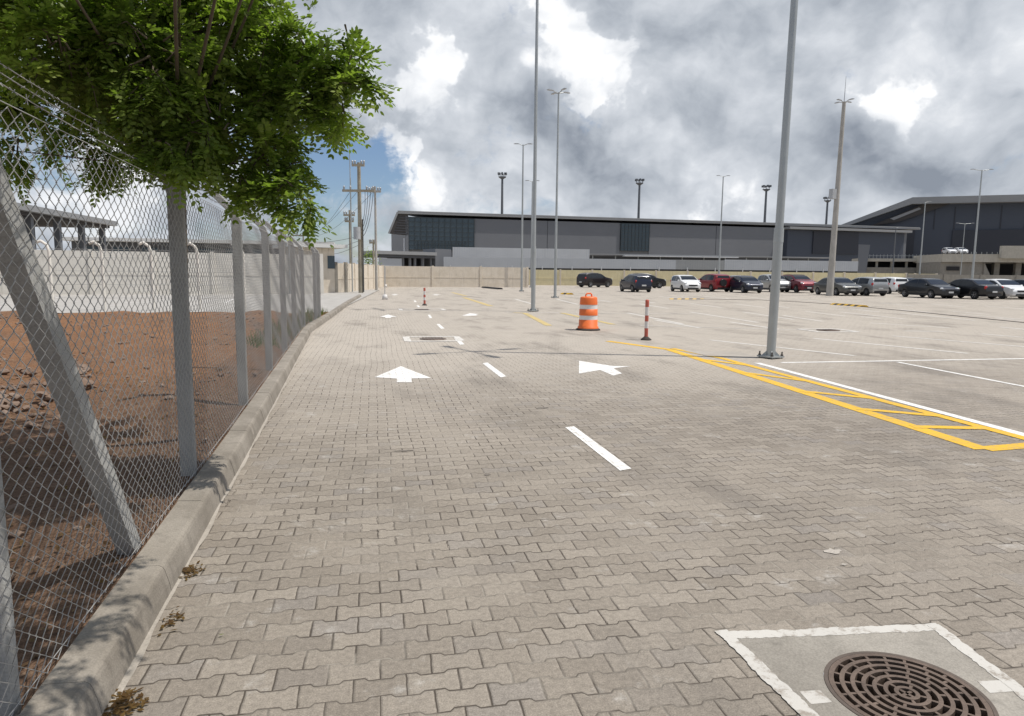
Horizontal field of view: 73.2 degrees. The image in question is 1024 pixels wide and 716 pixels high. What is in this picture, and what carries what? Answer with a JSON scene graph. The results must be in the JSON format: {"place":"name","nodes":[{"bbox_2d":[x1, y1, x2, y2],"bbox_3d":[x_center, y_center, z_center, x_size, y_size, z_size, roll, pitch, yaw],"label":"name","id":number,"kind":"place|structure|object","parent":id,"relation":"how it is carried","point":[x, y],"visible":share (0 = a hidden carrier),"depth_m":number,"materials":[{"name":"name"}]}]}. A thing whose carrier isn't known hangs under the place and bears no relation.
{"place":"outdoors","nodes":[
{"label":"outdoors","id":0,"kind":"place"},
{"bbox_2d":[0,310,326,709],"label":"dirt ground","id":1,"kind":"structure","parent":0,"point":[6,332],"depth_m":5.67,"materials":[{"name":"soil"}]},
{"bbox_2d":[0,354,94,436],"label":"rubble","id":2,"kind":"object","parent":1,"relation":"on","point":[5,405],"visible":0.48,"depth_m":8.04,"materials":[{"name":"stone"}]},
{"bbox_2d":[0,312,313,579],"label":"pebbles","id":3,"kind":"object","parent":1,"relation":"on","point":[13,506],"visible":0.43,"depth_m":8.74,"materials":[{"name":"stone"}]},
{"bbox_2d":[0,61,320,715],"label":"chain link fence","id":4,"kind":"object","parent":1,"relation":"on","point":[21,271],"visible":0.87,"depth_m":3.37,"materials":[{"name":"metal"}]},
{"bbox_2d":[246,307,327,347],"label":"weeds","id":5,"kind":"object","parent":1,"relation":"on","point":[260,342],"visible":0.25,"depth_m":16.52,"materials":[{"name":"green plant"}]},
{"bbox_2d":[0,290,377,312],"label":"yard","id":6,"kind":"structure","parent":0,"point":[330,301],"depth_m":33.05,"materials":[{"name":"concrete"}]},
{"bbox_2d":[17,203,117,250],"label":"open shed","id":7,"kind":"structure","parent":6,"relation":"on","point":[29,219],"depth_m":51.03,"materials":[{"name":"metal"}]},
{"bbox_2d":[0,239,246,310],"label":"wire fence","id":8,"kind":"object","parent":6,"relation":"on","point":[102,269],"visible":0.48,"depth_m":25.89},
{"bbox_2d":[0,249,323,294],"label":"panel wall","id":9,"kind":"structure","parent":6,"relation":"on","point":[42,260],"depth_m":42.49,"materials":[{"name":"concrete"}]},
{"bbox_2d":[272,243,347,292],"bbox_3d":[-14.787,-6.525,50.444,4.202,3.450,5.000,-4,8,-30],"label":"gatehouse","id":10,"kind":"object","parent":6,"relation":"on","point":[326,251],"visible":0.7,"depth_m":49.17,"materials":[{"name":"beige concrete"}]},
{"bbox_2d":[327,256,334,268],"bbox_3d":[-13.299,-7.002,49.946,0.529,1.050,1.640,-4,8,-30],"label":"window","id":11,"kind":"structure","parent":10,"relation":"in","point":[331,259],"depth_m":49.25,"materials":[{"name":"blue glass"}]},
{"bbox_2d":[335,262,347,291],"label":"panel wall","id":12,"kind":"structure","parent":6,"relation":"on","point":[341,276],"depth_m":50.56,"materials":[{"name":"concrete"}]},
{"bbox_2d":[350,178,352,291],"bbox_3d":[-11.978,-9.118,51.477,0.100,8.398,0.095,1,7,0],"label":"utility pole","id":13,"kind":"object","parent":6,"relation":"on","point":[351,239],"visible":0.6,"depth_m":51.49,"materials":[{"name":"concrete"}]},
{"bbox_2d":[342,160,374,292],"bbox_3d":[-10.896,-9.299,49.131,2.300,9.356,0.931,1,7,0],"label":"utility pole","id":14,"kind":"object","parent":6,"relation":"on","point":[358,235],"visible":0.98,"depth_m":49.12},
{"bbox_2d":[368,186,380,289],"bbox_3d":[-11.154,-9.734,56.447,1.080,8.416,0.354,1,7,0],"label":"utility pole","id":15,"kind":"object","parent":6,"relation":"on","point":[378,190],"visible":0.85,"depth_m":56.37,"materials":[{"name":"concrete"}]},
{"bbox_2d":[385,266,528,286],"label":"panel wall","id":16,"kind":"structure","parent":0,"point":[419,276],"depth_m":73.73,"materials":[{"name":"concrete"}]},
{"bbox_2d":[0,0,1023,264],"label":"sky","id":17,"kind":"structure","parent":0,"point":[675,96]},
{"bbox_2d":[107,285,1023,715],"bbox_3d":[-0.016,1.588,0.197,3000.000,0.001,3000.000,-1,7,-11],"label":"ground","id":18,"kind":"structure","parent":0,"point":[373,543],"depth_m":4.69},
{"bbox_2d":[102,687,148,715],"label":"leaf litter","id":19,"kind":"object","parent":18,"relation":"on","point":[121,700],"visible":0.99,"depth_m":2.54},
{"bbox_2d":[158,606,184,635],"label":"leaf litter","id":20,"kind":"object","parent":18,"relation":"on","point":[170,621],"visible":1,"depth_m":3.16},
{"bbox_2d":[18,294,360,715],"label":"kerb","id":21,"kind":"structure","parent":18,"relation":"on","point":[86,675],"depth_m":3.27,"materials":[{"name":"concrete"}]},
{"bbox_2d":[179,560,205,580],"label":"leaf litter","id":22,"kind":"object","parent":18,"relation":"on","point":[188,569],"visible":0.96,"depth_m":3.67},
{"bbox_2d":[62,237,334,253],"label":"building","id":23,"kind":"structure","parent":18,"relation":"on","point":[111,242],"depth_m":74.01,"materials":[{"name":"grey concrete"}]},
{"bbox_2d":[113,247,129,250],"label":"window","id":24,"kind":"structure","parent":23,"relation":"in","point":[120,248],"depth_m":73.48,"materials":[{"name":"grey glass"}]},
{"bbox_2d":[0,0,401,285],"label":"leafy tree","id":25,"kind":"object","parent":18,"relation":"on","point":[112,64],"visible":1,"depth_m":4.33,"materials":[{"name":"green plant"}]},
{"bbox_2d":[105,303,351,714],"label":"gutter strip","id":26,"kind":"object","parent":18,"relation":"on","point":[138,657],"visible":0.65,"depth_m":3.45,"materials":[{"name":"concrete"}]},
{"bbox_2d":[343,210,354,263],"bbox_3d":[-14.430,-9.647,61.476,1.080,6.940,0.335,1,7,0],"label":"utility pole","id":27,"kind":"object","parent":18,"relation":"on","point":[346,218],"visible":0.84,"depth_m":61.19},
{"bbox_2d":[298,192,371,253],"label":"power lines","id":28,"kind":"object","parent":27,"relation":"attached to","point":[339,224],"visible":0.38,"depth_m":59.64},
{"bbox_2d":[343,262,383,291],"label":"panel wall","id":29,"kind":"structure","parent":18,"relation":"on","point":[369,276],"depth_m":60.33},
{"bbox_2d":[354,246,380,264],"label":"shrub","id":30,"kind":"object","parent":18,"relation":"on","point":[369,260],"visible":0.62,"depth_m":73.85,"materials":[{"name":"green plant"}]},
{"bbox_2d":[369,239,374,264],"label":"utility pole","id":31,"kind":"object","parent":18,"relation":"on","point":[372,242],"visible":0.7,"depth_m":65.40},
{"bbox_2d":[382,266,387,299],"bbox_3d":[-7.207,-4.259,39.092,0.320,1.895,0.320,-1,7,-11],"label":"slim post","id":32,"kind":"object","parent":18,"relation":"on","point":[384,297],"visible":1,"depth_m":39.07,"materials":[{"name":"white plastic"}]},
{"bbox_2d":[376,366,429,381],"bbox_3d":[-1.830,0.252,10.794,0.757,0.001,1.711,-3,8,-27],"label":"lane arrow","id":33,"kind":"object","parent":18,"relation":"on","point":[401,374],"visible":1,"depth_m":10.68,"materials":[{"name":"white paint"}]},
{"bbox_2d":[364,249,450,266],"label":"shelter","id":34,"kind":"object","parent":18,"relation":"on","point":[430,257],"visible":0.45,"depth_m":100.46,"materials":[{"name":"metal"}]},
{"bbox_2d":[422,288,426,305],"bbox_3d":[-4.168,-2.929,32.883,0.260,0.842,0.260,-1,7,-11],"label":"striped post","id":35,"kind":"object","parent":18,"relation":"on","point":[424,296],"visible":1,"depth_m":32.85,"materials":[{"name":"red plastic"}]},
{"bbox_2d":[403,336,464,341],"bbox_3d":[-1.893,-0.466,16.530,1.400,0.021,1.260,-1,7,-11],"label":"painted border","id":36,"kind":"object","parent":18,"relation":"on","point":[457,338],"visible":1,"depth_m":16.50,"materials":[{"name":"white paint"}]},
{"bbox_2d":[462,297,491,305],"bbox_3d":[-2.018,-3.151,38.228,0.284,0.001,11.125,-1,7,-11],"label":"yellow line","id":37,"kind":"object","parent":18,"relation":"on","point":[477,301],"visible":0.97,"depth_m":37.73,"materials":[{"name":"paint"}]},
{"bbox_2d":[483,362,504,376],"bbox_3d":[-0.304,0.187,11.443,0.114,0.001,1.770,-1,7,-12],"label":"lane marking","id":38,"kind":"object","parent":18,"relation":"on","point":[494,370],"visible":1,"depth_m":11.31,"materials":[{"name":"white paint"}]},
{"bbox_2d":[498,172,506,213],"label":"floodlight mast","id":39,"kind":"object","parent":18,"relation":"on","point":[503,176],"visible":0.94,"depth_m":211.28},
{"bbox_2d":[453,247,589,268],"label":"metal hoarding","id":40,"kind":"object","parent":18,"relation":"on","point":[511,252],"visible":0.3,"depth_m":110.07,"materials":[{"name":"metal"}]},
{"bbox_2d":[514,143,530,291],"bbox_3d":[0.871,-11.754,58.080,1.570,12.260,0.420,1,7,0],"label":"lamp post","id":41,"kind":"object","parent":18,"relation":"on","point":[521,283],"visible":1,"depth_m":58.10,"materials":[{"name":"metal"}]},
{"bbox_2d":[525,180,538,287],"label":"lamp post","id":42,"kind":"object","parent":18,"relation":"on","point":[531,228],"visible":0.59,"depth_m":74.23,"materials":[{"name":"metal"}]},
{"bbox_2d":[513,312,551,325],"bbox_3d":[0.788,-1.415,24.447,0.574,0.001,6.951,0,7,-9],"label":"yellow line","id":43,"kind":"object","parent":18,"relation":"on","point":[537,319],"visible":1,"depth_m":23.72,"materials":[{"name":"paint"}]},
{"bbox_2d":[527,0,538,310],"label":"lamp post","id":44,"kind":"object","parent":18,"relation":"on","point":[533,273],"visible":1,"depth_m":27.95,"materials":[{"name":"metal"}]},
{"bbox_2d":[547,88,569,297],"bbox_3d":[2.829,-10.221,43.580,1.252,12.823,1.252,3,7,16],"label":"lamp post","id":45,"kind":"object","parent":18,"relation":"on","point":[555,256],"visible":0.98,"depth_m":43.55,"materials":[{"name":"metal"}]},
{"bbox_2d":[576,293,599,330],"bbox_3d":[2.165,-1.320,19.541,0.690,1.056,0.690,-3,8,-28],"label":"traffic drum","id":46,"kind":"object","parent":18,"relation":"on","point":[588,314],"visible":1,"depth_m":19.33,"materials":[{"name":"orange plastic"}]},
{"bbox_2d":[576,273,612,286],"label":"parked suv","id":47,"kind":"object","parent":18,"relation":"on","point":[592,279],"visible":1,"depth_m":78.78,"materials":[{"name":"brown paint"}]},
{"bbox_2d":[565,426,630,469],"bbox_3d":[0.771,0.817,6.444,0.115,0.001,1.643,-1,7,-12],"label":"lane marking","id":48,"kind":"object","parent":18,"relation":"on","point":[616,462],"visible":1,"depth_m":6.30,"materials":[{"name":"white paint"}]},
{"bbox_2d":[579,361,627,375],"bbox_3d":[1.593,0.168,11.754,0.900,0.001,1.760,1,7,5],"label":"lane arrow","id":49,"kind":"object","parent":18,"relation":"on","point":[584,367],"visible":1,"depth_m":11.77,"materials":[{"name":"white paint"}]},
{"bbox_2d":[619,274,651,291],"bbox_3d":[11.017,-6.697,61.665,2.103,1.538,4.009,-1,7,-12],"label":"parked hatchback","id":50,"kind":"object","parent":18,"relation":"on","point":[634,282],"visible":1,"depth_m":59.94,"materials":[{"name":"blue paint"}]},
{"bbox_2d":[635,178,644,217],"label":"floodlight mast","id":51,"kind":"object","parent":18,"relation":"on","point":[639,184],"visible":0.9,"depth_m":216.51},
{"bbox_2d":[641,299,650,340],"bbox_3d":[3.270,-0.927,16.754,0.260,0.985,0.260,-1,7,-11],"label":"striped post","id":52,"kind":"object","parent":18,"relation":"on","point":[646,337],"visible":1,"depth_m":16.71,"materials":[{"name":"red plastic"}]},
{"bbox_2d":[629,273,665,287],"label":"parked suv","id":53,"kind":"object","parent":18,"relation":"on","point":[658,282],"visible":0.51,"depth_m":77.53,"materials":[{"name":"black paint"}]},
{"bbox_2d":[444,257,857,272],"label":"metal hoarding","id":54,"kind":"object","parent":18,"relation":"on","point":[696,265],"visible":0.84,"depth_m":106.82,"materials":[{"name":"metal"}]},
{"bbox_2d":[388,211,920,258],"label":"terminal","id":55,"kind":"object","parent":18,"relation":"on","point":[419,231],"visible":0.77,"depth_m":160.56,"materials":[{"name":"grey metal"}]},
{"bbox_2d":[670,275,701,291],"bbox_3d":[16.098,-6.944,64.072,2.103,1.538,4.009,0,7,-7],"label":"parked hatchback","id":56,"kind":"object","parent":18,"relation":"on","point":[681,283],"visible":1,"depth_m":63.00,"materials":[{"name":"white paint"}]},
{"bbox_2d":[589,254,828,270],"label":"covered walkway","id":57,"kind":"structure","parent":18,"relation":"on","point":[661,257],"depth_m":125.06,"materials":[{"name":"metal"}]},
{"bbox_2d":[698,274,730,291],"bbox_3d":[19.131,-7.187,65.706,2.176,1.678,4.452,-1,7,-12],"label":"parked suv","id":58,"kind":"object","parent":18,"relation":"on","point":[712,282],"visible":0.86,"depth_m":63.98,"materials":[{"name":"red paint"}]},
{"bbox_2d":[528,269,907,285],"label":"panel wall","id":59,"kind":"structure","parent":18,"relation":"on","point":[564,277],"depth_m":90.39,"materials":[{"name":"concrete"}]},
{"bbox_2d":[684,350,756,356],"bbox_3d":[4.230,-0.090,14.030,1.391,0.001,0.903,2,7,9],"label":"pole pad paint","id":60,"kind":"object","parent":18,"relation":"on","point":[720,353],"visible":1,"depth_m":14.02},
{"bbox_2d":[716,175,729,273],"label":"lamp post","id":61,"kind":"object","parent":18,"relation":"on","point":[720,225],"visible":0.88,"depth_m":83.18,"materials":[{"name":"metal"}]},
{"bbox_2d":[700,359,752,365],"bbox_3d":[3.909,0.077,12.655,0.143,0.001,1.124,-5,9,-37],"label":"yellow hatch","id":62,"kind":"object","parent":18,"relation":"on","point":[727,362],"visible":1,"depth_m":12.62,"materials":[{"name":"paint"}]},
{"bbox_2d":[729,275,763,292],"bbox_3d":[21.196,-6.716,62.644,2.103,1.538,4.009,0,7,-7],"label":"parked hatchback","id":63,"kind":"object","parent":18,"relation":"on","point":[743,283],"visible":1,"depth_m":61.63,"materials":[{"name":"blue paint"}]},
{"bbox_2d":[761,185,771,221],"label":"floodlight mast","id":64,"kind":"object","parent":18,"relation":"on","point":[765,203],"visible":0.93,"depth_m":221.68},
{"bbox_2d":[715,629,818,715],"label":"manhole border","id":65,"kind":"object","parent":18,"relation":"on","point":[797,703],"visible":1,"depth_m":2.76,"materials":[{"name":"white paint"}]},
{"bbox_2d":[758,274,790,291],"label":"parked suv","id":66,"kind":"object","parent":18,"relation":"on","point":[765,280],"visible":0.47,"depth_m":65.65,"materials":[{"name":"silver metal"}]},
{"bbox_2d":[739,372,811,381],"bbox_3d":[4.167,0.293,10.930,0.143,0.001,1.213,-5,9,-39],"label":"yellow hatch","id":67,"kind":"object","parent":18,"relation":"on","point":[776,376],"visible":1,"depth_m":10.93,"materials":[{"name":"paint"}]},
{"bbox_2d":[757,0,797,358],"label":"lamp post","id":68,"kind":"object","parent":18,"relation":"on","point":[770,351],"visible":1,"depth_m":13.01,"materials":[{"name":"metal"}]},
{"bbox_2d":[712,340,855,355],"bbox_3d":[5.887,-0.248,15.452,0.143,0.001,3.700,-4,8,-34],"label":"parking bay line","id":69,"kind":"object","parent":18,"relation":"on","point":[786,348],"visible":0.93,"depth_m":15.15,"materials":[{"name":"white paint"}]},
{"bbox_2d":[607,341,982,448],"bbox_3d":[3.623,0.219,11.507,0.911,0.001,10.308,-1,7,-11],"label":"yellow line","id":70,"kind":"object","parent":18,"relation":"on","point":[969,444],"visible":1,"depth_m":8.62,"materials":[{"name":"paint"}]},
{"bbox_2d":[780,274,815,292],"bbox_3d":[26.983,-7.048,65.197,2.176,1.682,4.259,0,7,-7],"label":"parked suv","id":71,"kind":"object","parent":18,"relation":"on","point":[800,282],"visible":0.74,"depth_m":63.91,"materials":[{"name":"paint"}]},
{"bbox_2d":[823,197,830,223],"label":"floodlight mast","id":72,"kind":"object","parent":18,"relation":"on","point":[827,201],"visible":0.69,"depth_m":246.74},
{"bbox_2d":[799,329,860,331],"bbox_3d":[9.290,-0.819,20.284,1.400,0.021,1.160,-1,7,-11],"label":"drain cover","id":73,"kind":"object","parent":18,"relation":"on","point":[830,330],"visible":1,"depth_m":20.11,"materials":[{"name":"white paint"}]},
{"bbox_2d":[824,548,840,553],"bbox_3d":[1.875,1.127,4.036,0.096,0.001,0.090,4,8,26],"label":"paint spill","id":74,"kind":"object","parent":18,"relation":"on","point":[830,550],"visible":1,"depth_m":4.02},
{"bbox_2d":[799,390,875,398],"bbox_3d":[4.396,0.493,9.336,0.946,0.001,0.142,5,9,35],"label":"yellow hatch","id":75,"kind":"object","parent":18,"relation":"on","point":[838,394],"visible":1,"depth_m":9.33,"materials":[{"name":"paint"}]},
{"bbox_2d":[813,277,861,295],"bbox_3d":[26.955,-5.968,57.290,2.162,1.483,4.609,0,7,-7],"label":"parked sedan","id":76,"kind":"object","parent":18,"relation":"on","point":[843,285],"visible":0.91,"depth_m":56.08,"materials":[{"name":"grey paint"}]},
{"bbox_2d":[826,81,854,295],"bbox_3d":[25.402,-13.251,53.795,1.343,16.741,1.272,3,7,16],"label":"utility pole","id":77,"kind":"object","parent":18,"relation":"on","point":[834,194],"visible":1,"depth_m":53.75,"materials":[{"name":"concrete"}]},
{"bbox_2d":[782,226,911,260],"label":"annex","id":78,"kind":"object","parent":18,"relation":"on","point":[805,242],"visible":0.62,"depth_m":175.48,"materials":[{"name":"metal"}]},
{"bbox_2d":[670,348,1023,439],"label":"yellow line","id":79,"kind":"object","parent":18,"relation":"on","point":[929,412],"visible":1,"depth_m":8.79,"materials":[{"name":"paint"}]},
{"bbox_2d":[830,303,867,306],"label":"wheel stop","id":80,"kind":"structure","parent":18,"relation":"on","point":[855,305],"depth_m":36.91,"materials":[{"name":"yellow paint"}]},
{"bbox_2d":[844,277,888,295],"bbox_3d":[29.395,-5.998,57.510,2.103,1.538,4.009,-1,7,-10],"label":"parked hatchback","id":81,"kind":"object","parent":18,"relation":"on","point":[875,285],"visible":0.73,"depth_m":55.73,"materials":[{"name":"silver metal"}]},
{"bbox_2d":[720,299,1023,322],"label":"parking bay line","id":82,"kind":"object","parent":18,"relation":"on","point":[883,308],"visible":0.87,"depth_m":32.08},
{"bbox_2d":[737,630,1023,715],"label":"manhole pad","id":83,"kind":"object","parent":18,"relation":"on","point":[796,665],"visible":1,"depth_m":2.92,"materials":[{"name":"concrete"}]},
{"bbox_2d":[799,690,830,703],"bbox_3d":[1.158,1.294,2.636,0.089,0.001,0.085,-1,7,-11],"label":"paint patch","id":84,"kind":"object","parent":83,"relation":"on","point":[815,696],"visible":1,"depth_m":2.64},
{"bbox_2d":[729,623,1023,699],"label":"manhole border","id":85,"kind":"object","parent":83,"relation":"on","point":[990,668],"visible":1,"depth_m":3.10,"materials":[{"name":"white paint"}]},
{"bbox_2d":[978,680,1012,692],"bbox_3d":[1.907,1.291,2.713,0.122,0.001,0.078,0,7,-4],"label":"paint patch","id":86,"kind":"object","parent":83,"relation":"on","point":[993,686],"visible":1,"depth_m":2.71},
{"bbox_2d":[813,338,962,352],"bbox_3d":[8.674,-0.301,16.108,0.144,0.001,3.660,-4,8,-31],"label":"parking bay line","id":87,"kind":"object","parent":18,"relation":"on","point":[890,345],"visible":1,"depth_m":16.02,"materials":[{"name":"white paint"}]},
{"bbox_2d":[756,363,1023,435],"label":"white line","id":88,"kind":"object","parent":18,"relation":"on","point":[941,412],"visible":1,"depth_m":8.73,"materials":[{"name":"paint"}]},
{"bbox_2d":[852,244,927,273],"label":"access ramp","id":89,"kind":"structure","parent":18,"relation":"on","point":[866,264],"depth_m":138.96,"materials":[{"name":"concrete"}]},
{"bbox_2d":[882,277,907,293],"bbox_3d":[34.767,-6.753,64.033,2.103,1.538,4.009,-1,7,-10],"label":"parked hatchback","id":90,"kind":"object","parent":18,"relation":"on","point":[894,282],"visible":0.27,"depth_m":62.19,"materials":[{"name":"white paint"}]},
{"bbox_2d":[892,227,898,272],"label":"lamp post","id":91,"kind":"object","parent":18,"relation":"on","point":[894,251],"visible":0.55,"depth_m":99.46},
{"bbox_2d":[856,407,942,416],"bbox_3d":[4.573,0.640,8.164,0.901,0.001,0.141,4,8,27],"label":"yellow hatch","id":92,"kind":"object","parent":18,"relation":"on","point":[914,413],"visible":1,"depth_m":8.15,"materials":[{"name":"paint"}]},
{"bbox_2d":[781,358,1023,362],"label":"white line","id":93,"kind":"object","parent":18,"relation":"on","point":[899,360],"visible":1,"depth_m":13.19,"materials":[{"name":"paint"}]},
{"bbox_2d":[824,651,998,715],"bbox_3d":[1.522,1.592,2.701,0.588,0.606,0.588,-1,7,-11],"label":"manhole grate","id":94,"kind":"object","parent":18,"relation":"in","point":[867,683],"visible":0.98,"depth_m":2.70,"materials":[{"name":"metal"}]},
{"bbox_2d":[919,201,931,273],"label":"lamp post","id":95,"kind":"object","parent":18,"relation":"on","point":[922,239],"visible":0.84,"depth_m":94.28,"materials":[{"name":"metal"}]},
{"bbox_2d":[898,278,959,297],"bbox_3d":[31.805,-5.359,52.770,2.162,1.483,4.609,-1,7,-10],"label":"parked sedan","id":96,"kind":"object","parent":18,"relation":"on","point":[929,287],"visible":1,"depth_m":51.91,"materials":[{"name":"grey paint"}]},
{"bbox_2d":[842,194,1023,258],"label":"terminal hall","id":97,"kind":"structure","parent":18,"relation":"on","point":[1001,220],"depth_m":191.33,"materials":[{"name":"metal"}]},
{"bbox_2d":[910,425,989,428],"bbox_3d":[4.680,0.739,7.373,0.790,0.001,0.142,1,7,3],"label":"yellow hatch","id":98,"kind":"object","parent":18,"relation":"on","point":[950,427],"visible":1,"depth_m":7.37,"materials":[{"name":"paint"}]},
{"bbox_2d":[898,362,1023,386],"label":"white line","id":99,"kind":"object","parent":18,"relation":"on","point":[962,374],"visible":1,"depth_m":11.38,"materials":[{"name":"paint"}]},
{"bbox_2d":[898,336,1023,346],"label":"parking bay line","id":100,"kind":"object","parent":18,"relation":"on","point":[960,341],"visible":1,"depth_m":17.20,"materials":[{"name":"white paint"}]},
{"bbox_2d":[907,274,1023,282],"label":"panel wall","id":101,"kind":"structure","parent":18,"relation":"on","point":[947,278],"depth_m":92.72,"materials":[{"name":"concrete"}]},
{"bbox_2d":[960,223,970,274],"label":"lamp post","id":102,"kind":"object","parent":18,"relation":"on","point":[962,248],"visible":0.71,"depth_m":111.38,"materials":[{"name":"metal"}]},
{"bbox_2d":[913,246,1023,274],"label":"viaduct","id":103,"kind":"object","parent":18,"relation":"on","point":[1007,260],"visible":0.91,"depth_m":125.34,"materials":[{"name":"concrete"}]},
{"bbox_2d":[941,248,956,253],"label":"parked hatchback","id":104,"kind":"object","parent":103,"relation":"on","point":[949,250],"visible":0.83,"depth_m":148.86,"materials":[{"name":"white paint"}]},
{"bbox_2d":[954,248,967,253],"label":"parked hatchback","id":105,"kind":"object","parent":103,"relation":"on","point":[959,250],"visible":0.76,"depth_m":148.73,"materials":[{"name":"white paint"}]},
{"bbox_2d":[941,279,1003,298],"bbox_3d":[34.152,-5.202,51.691,2.162,1.483,4.609,-1,7,-12],"label":"parked sedan","id":106,"kind":"object","parent":18,"relation":"on","point":[974,288],"visible":0.73,"depth_m":50.29,"materials":[{"name":"black paint"}]},
{"bbox_2d":[970,169,993,278],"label":"lamp post","id":107,"kind":"object","parent":18,"relation":"on","point":[973,265],"visible":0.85,"depth_m":71.29,"materials":[{"name":"metal"}]},
{"bbox_2d":[977,443,1023,450],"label":"yellow line","id":108,"kind":"object","parent":18,"relation":"on","point":[1005,447],"visible":1,"depth_m":6.53,"materials":[{"name":"paint"}]},
{"bbox_2d":[984,279,1023,298],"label":"parked sedan","id":109,"kind":"object","parent":18,"relation":"on","point":[1012,288],"visible":0.4,"depth_m":51.06,"materials":[{"name":"white paint"}]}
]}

